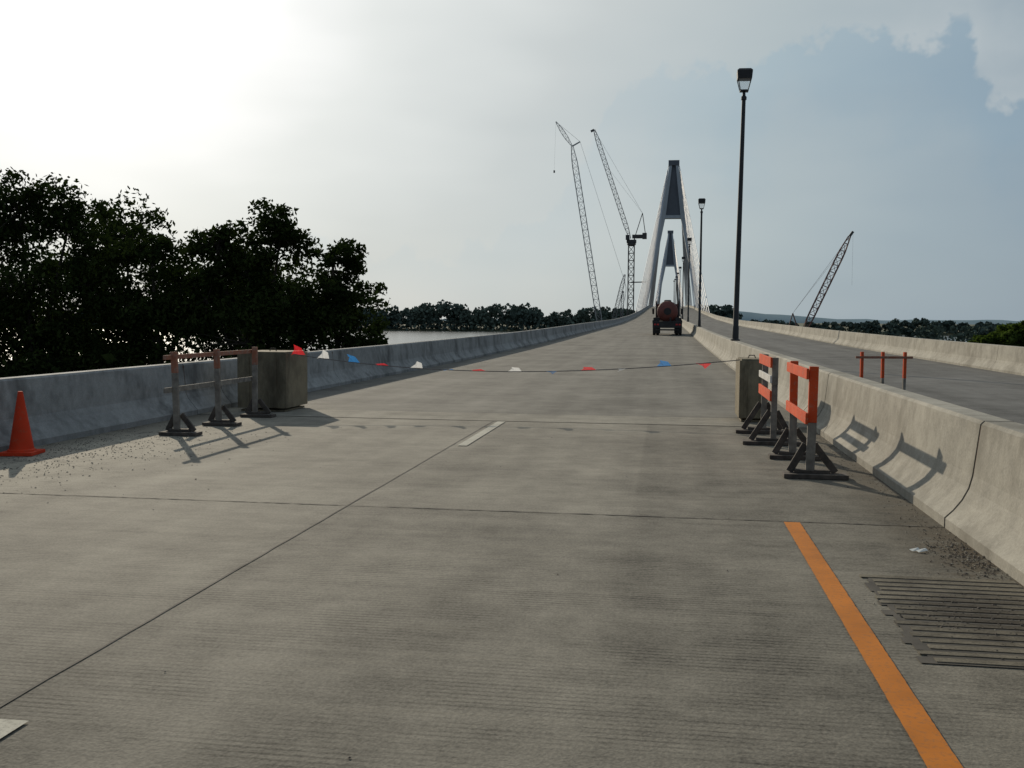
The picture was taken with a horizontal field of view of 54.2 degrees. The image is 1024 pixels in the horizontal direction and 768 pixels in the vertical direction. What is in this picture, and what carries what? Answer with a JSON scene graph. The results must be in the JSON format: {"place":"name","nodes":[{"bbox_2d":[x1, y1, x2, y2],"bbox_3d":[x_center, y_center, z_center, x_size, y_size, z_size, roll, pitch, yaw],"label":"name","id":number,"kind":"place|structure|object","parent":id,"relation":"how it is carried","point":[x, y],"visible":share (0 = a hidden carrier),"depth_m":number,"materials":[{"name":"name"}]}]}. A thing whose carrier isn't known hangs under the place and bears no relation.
{"place":"outdoors","nodes":[
{"label":"outdoors","id":0,"kind":"place"},
{"bbox_2d":[5,329,966,361],"bbox_3d":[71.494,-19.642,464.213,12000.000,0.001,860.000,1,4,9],"label":"river water","id":1,"kind":"structure","parent":0,"point":[395,337],"depth_m":587.15,"materials":[{"name":"grey liquid"}]},
{"bbox_2d":[553,121,626,320],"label":"lattice boom crane","id":2,"kind":"object","parent":1,"relation":"in","point":[580,187],"visible":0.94,"depth_m":416.41,"materials":[{"name":"grey metal"}]},
{"bbox_2d":[590,129,646,315],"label":"tower crane","id":3,"kind":"object","parent":1,"relation":"in","point":[633,242],"visible":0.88,"depth_m":418.47,"materials":[{"name":"metal"}]},
{"bbox_2d":[612,274,626,318],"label":"crawler crane","id":4,"kind":"object","parent":1,"relation":"in","point":[621,299],"visible":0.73,"depth_m":485.55,"materials":[{"name":"grey metal"}]},
{"bbox_2d":[789,231,853,326],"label":"lattice boom crane","id":5,"kind":"object","parent":1,"relation":"in","point":[848,238],"visible":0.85,"depth_m":338.15,"materials":[{"name":"grey metal"}]},
{"bbox_2d":[750,318,1015,333],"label":"distant tree line","id":6,"kind":"object","parent":1,"relation":"on","point":[874,326],"visible":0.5,"depth_m":779.09,"materials":[{"name":"green plant"}]},
{"bbox_2d":[0,414,1023,767],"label":"approach road","id":7,"kind":"structure","parent":0,"point":[404,626],"depth_m":5.47,"materials":[{"name":"concrete"}]},
{"bbox_2d":[0,391,44,455],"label":"traffic cone","id":8,"kind":"object","parent":7,"relation":"on","point":[21,442],"visible":1,"depth_m":11.20,"materials":[{"name":"orange plastic"}]},
{"bbox_2d":[159,347,275,435],"bbox_3d":[-4.189,0.046,14.462,0.520,1.101,2.990,1,4,9],"label":"construction barricade","id":9,"kind":"object","parent":7,"relation":"on","point":[173,428],"visible":1,"depth_m":14.41,"materials":[{"name":"grey wood"}]},
{"bbox_2d":[0,421,505,738],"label":"lane dash markings","id":10,"kind":"object","parent":7,"relation":"on","point":[7,726],"visible":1,"depth_m":3.83,"materials":[{"name":"white paint"}]},
{"bbox_2d":[0,409,937,706],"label":"pavement joint lines","id":11,"kind":"object","parent":7,"relation":"on","point":[330,515],"visible":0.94,"depth_m":7.82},
{"bbox_2d":[0,417,1023,758],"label":"gravel debris","id":12,"kind":"object","parent":7,"relation":"on","point":[968,553],"visible":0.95,"depth_m":6.88,"materials":[{"name":"grey gravel"}]},
{"bbox_2d":[735,354,800,445],"bbox_3d":[3.388,0.174,13.276,0.720,1.105,1.540,1,4,9],"label":"construction barricade","id":13,"kind":"object","parent":7,"relation":"on","point":[768,410],"visible":0.94,"depth_m":12.70,"materials":[{"name":"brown wood"}]},
{"bbox_2d":[768,361,848,479],"bbox_3d":[3.133,0.338,10.639,0.620,1.110,1.640,1,4,9],"label":"construction barricade","id":14,"kind":"object","parent":7,"relation":"on","point":[810,451],"visible":1,"depth_m":9.99,"materials":[{"name":"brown wood"}]},
{"bbox_2d":[784,522,962,767],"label":"orange edge line","id":15,"kind":"object","parent":7,"relation":"on","point":[929,741],"visible":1,"depth_m":4.49,"materials":[{"name":"paint"}]},
{"bbox_2d":[909,547,927,551],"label":"paper litter","id":16,"kind":"object","parent":7,"relation":"on","point":[917,549],"visible":1,"depth_m":6.78,"materials":[{"name":"white paper"}]},
{"bbox_2d":[859,574,1023,668],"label":"drain grate","id":17,"kind":"object","parent":7,"relation":"on","point":[896,592],"visible":1,"depth_m":5.28,"materials":[{"name":"metal"}]},
{"bbox_2d":[0,0,1023,320],"label":"sky","id":18,"kind":"structure","parent":0,"point":[420,133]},
{"bbox_2d":[352,321,974,335],"bbox_3d":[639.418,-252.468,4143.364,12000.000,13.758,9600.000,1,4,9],"label":"ground","id":19,"kind":"structure","parent":0,"point":[515,330],"depth_m":828.73,"materials":[{"name":"green plant"}]},
{"bbox_2d":[0,167,146,377],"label":"broadleaf tree","id":20,"kind":"object","parent":19,"relation":"on","point":[52,332],"visible":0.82,"depth_m":48.93,"materials":[{"name":"green plant"}]},
{"bbox_2d":[1,186,205,372],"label":"broadleaf tree","id":21,"kind":"object","parent":19,"relation":"on","point":[141,218],"visible":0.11,"depth_m":61.38,"materials":[{"name":"green plant"}]},
{"bbox_2d":[34,222,233,373],"bbox_3d":[-18.640,-1.542,49.841,8.777,12.977,7.446,1,4,9],"label":"broadleaf tree","id":22,"kind":"object","parent":19,"relation":"on","point":[144,315],"visible":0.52,"depth_m":49.29,"materials":[{"name":"green plant"}]},
{"bbox_2d":[0,328,311,377],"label":"undergrowth","id":23,"kind":"object","parent":19,"relation":"on","point":[106,357],"depth_m":47.97,"materials":[{"name":"green plant"}]},
{"bbox_2d":[186,232,327,359],"bbox_3d":[-16.120,-2.670,62.334,10.348,13.669,7.941,1,4,9],"label":"broadleaf tree","id":24,"kind":"object","parent":19,"relation":"on","point":[289,270],"depth_m":61.32,"materials":[{"name":"green plant"}]},
{"bbox_2d":[160,197,355,361],"bbox_3d":[-12.579,-2.024,49.076,9.441,14.119,7.008,1,4,9],"label":"broadleaf tree","id":25,"kind":"object","parent":19,"relation":"on","point":[265,294],"visible":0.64,"depth_m":48.52,"materials":[{"name":"green plant"}]},
{"bbox_2d":[267,238,392,351],"bbox_3d":[-9.181,-1.168,50.171,6.802,12.322,5.383,1,4,9],"label":"broadleaf tree","id":26,"kind":"object","parent":19,"relation":"on","point":[349,317],"visible":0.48,"depth_m":49.02,"materials":[{"name":"green plant"}]},
{"bbox_2d":[64,299,742,330],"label":"distant tree line","id":27,"kind":"object","parent":19,"relation":"on","point":[521,316],"visible":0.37,"depth_m":824.45,"materials":[{"name":"green plant"}]},
{"bbox_2d":[654,230,683,306],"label":"bridge pylon","id":28,"kind":"object","parent":19,"relation":"on","point":[670,258],"visible":0.6,"depth_m":769.20,"materials":[{"name":"concrete"}]},
{"bbox_2d":[635,160,709,312],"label":"bridge pylon","id":29,"kind":"object","parent":19,"relation":"on","point":[673,201],"visible":0.78,"depth_m":407.99,"materials":[{"name":"concrete"}]},
{"bbox_2d":[882,323,996,341],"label":"riverside tree belt","id":30,"kind":"object","parent":19,"relation":"on","point":[930,331],"visible":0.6,"depth_m":410.25,"materials":[{"name":"green plant"}]},
{"bbox_2d":[967,331,1001,344],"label":"broadleaf tree","id":31,"kind":"object","parent":19,"relation":"on","point":[990,338],"visible":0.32,"depth_m":140.44,"materials":[{"name":"green plant"}]},
{"bbox_2d":[995,320,1023,346],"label":"broadleaf tree","id":32,"kind":"object","parent":19,"relation":"on","point":[1010,335],"visible":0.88,"depth_m":139.62,"materials":[{"name":"green plant"}]},
{"bbox_3d":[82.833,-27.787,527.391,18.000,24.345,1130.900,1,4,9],"label":"bridge piers","id":33,"kind":"object","parent":19,"relation":"on","visible":0},
{"bbox_2d":[201,408,806,427],"bbox_3d":[-0.165,0.976,16.059,10.840,0.898,1.250,1,4,9],"label":"expansion joint strip","id":34,"kind":"object","parent":33,"relation":"on","point":[653,420],"visible":0.07,"depth_m":15.97,"materials":[{"name":"concrete"}]},
{"bbox_2d":[237,348,307,411],"bbox_3d":[-4.082,-0.095,17.091,0.850,1.045,1.014,1,4,9],"label":"concrete block","id":35,"kind":"object","parent":34,"relation":"on","point":[282,380],"depth_m":16.63,"materials":[{"name":"grey concrete"}]},
{"bbox_2d":[289,345,738,373],"bbox_3d":[-0.108,-0.384,15.986,7.332,0.421,0.296,1,4,9],"label":"pennant flag line","id":36,"kind":"object","parent":35,"relation":"attached to","point":[324,354],"visible":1,"depth_m":16.11,"materials":[{"name":"plastic"}]},
{"bbox_2d":[735,355,767,421],"bbox_3d":[3.788,0.051,15.835,0.430,1.025,0.914,1,4,9],"label":"concrete block","id":37,"kind":"object","parent":34,"relation":"on","point":[748,380],"depth_m":15.41,"materials":[{"name":"grey concrete"}]},
{"bbox_2d":[232,307,798,419],"bbox_3d":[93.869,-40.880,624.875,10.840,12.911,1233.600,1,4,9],"label":"bridge deck road","id":38,"kind":"structure","parent":33,"relation":"on","point":[695,390],"depth_m":24.48,"materials":[{"name":"concrete"}]},
{"bbox_2d":[0,305,653,451],"bbox_3d":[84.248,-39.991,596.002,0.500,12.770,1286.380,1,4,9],"label":"parapet barrier","id":39,"kind":"object","parent":38,"relation":"on","point":[63,406],"visible":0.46,"depth_m":15.36,"materials":[{"name":"concrete"}]},
{"bbox_2d":[652,300,682,334],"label":"tank truck","id":40,"kind":"object","parent":38,"relation":"on","point":[667,313],"visible":1,"depth_m":82.59,"materials":[{"name":"red metal"}]},
{"bbox_2d":[679,316,1023,585],"bbox_3d":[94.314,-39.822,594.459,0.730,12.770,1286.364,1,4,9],"label":"median barrier","id":41,"kind":"object","parent":38,"relation":"on","point":[956,470],"visible":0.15,"depth_m":8.66,"materials":[{"name":"concrete"}]},
{"bbox_2d":[679,267,681,315],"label":"street lamp","id":42,"kind":"object","parent":41,"relation":"on","point":[679,293],"visible":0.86,"depth_m":195.73,"materials":[{"name":"metal"}]},
{"bbox_2d":[682,257,684,318],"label":"street lamp","id":43,"kind":"object","parent":41,"relation":"on","point":[683,284],"visible":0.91,"depth_m":155.77,"materials":[{"name":"metal"}]},
{"bbox_2d":[687,238,691,321],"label":"street lamp","id":44,"kind":"object","parent":41,"relation":"on","point":[689,239],"visible":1,"depth_m":115.82,"materials":[{"name":"metal"}]},
{"bbox_2d":[697,198,705,326],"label":"street lamp","id":45,"kind":"object","parent":41,"relation":"on","point":[701,200],"visible":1,"depth_m":75.93,"materials":[{"name":"metal"}]},
{"bbox_2d":[730,68,752,340],"bbox_3d":[8.216,-6.404,36.042,0.540,9.685,0.540,2,4,9],"label":"street lamp","id":46,"kind":"object","parent":41,"relation":"on","point":[744,74],"visible":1,"depth_m":35.98,"materials":[{"name":"metal"}]},
{"bbox_2d":[442,311,1021,323],"bbox_3d":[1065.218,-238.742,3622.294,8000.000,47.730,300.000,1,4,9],"label":"distant hills","id":47,"kind":"structure","parent":0,"point":[748,316],"depth_m":3536.32,"materials":[{"name":"green plant"}]},
{"bbox_2d":[680,307,1023,423],"bbox_3d":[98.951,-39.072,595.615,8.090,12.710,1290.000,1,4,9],"label":"opposite carriageway road","id":48,"kind":"structure","parent":0,"point":[996,394],"depth_m":31.06,"materials":[{"name":"concrete"}]},
{"bbox_2d":[685,305,1023,375],"bbox_3d":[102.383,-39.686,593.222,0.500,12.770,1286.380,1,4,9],"label":"parapet barrier","id":49,"kind":"object","parent":48,"relation":"on","point":[1002,358],"visible":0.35,"depth_m":41.98,"materials":[{"name":"concrete"}]},
{"bbox_2d":[856,352,912,389],"bbox_3d":[6.205,-0.003,16.695,0.960,1.060,0.300,0,4,-1],"label":"construction barricade","id":50,"kind":"object","parent":48,"relation":"on","point":[883,357],"visible":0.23,"depth_m":16.70,"materials":[{"name":"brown wood"}]}
]}

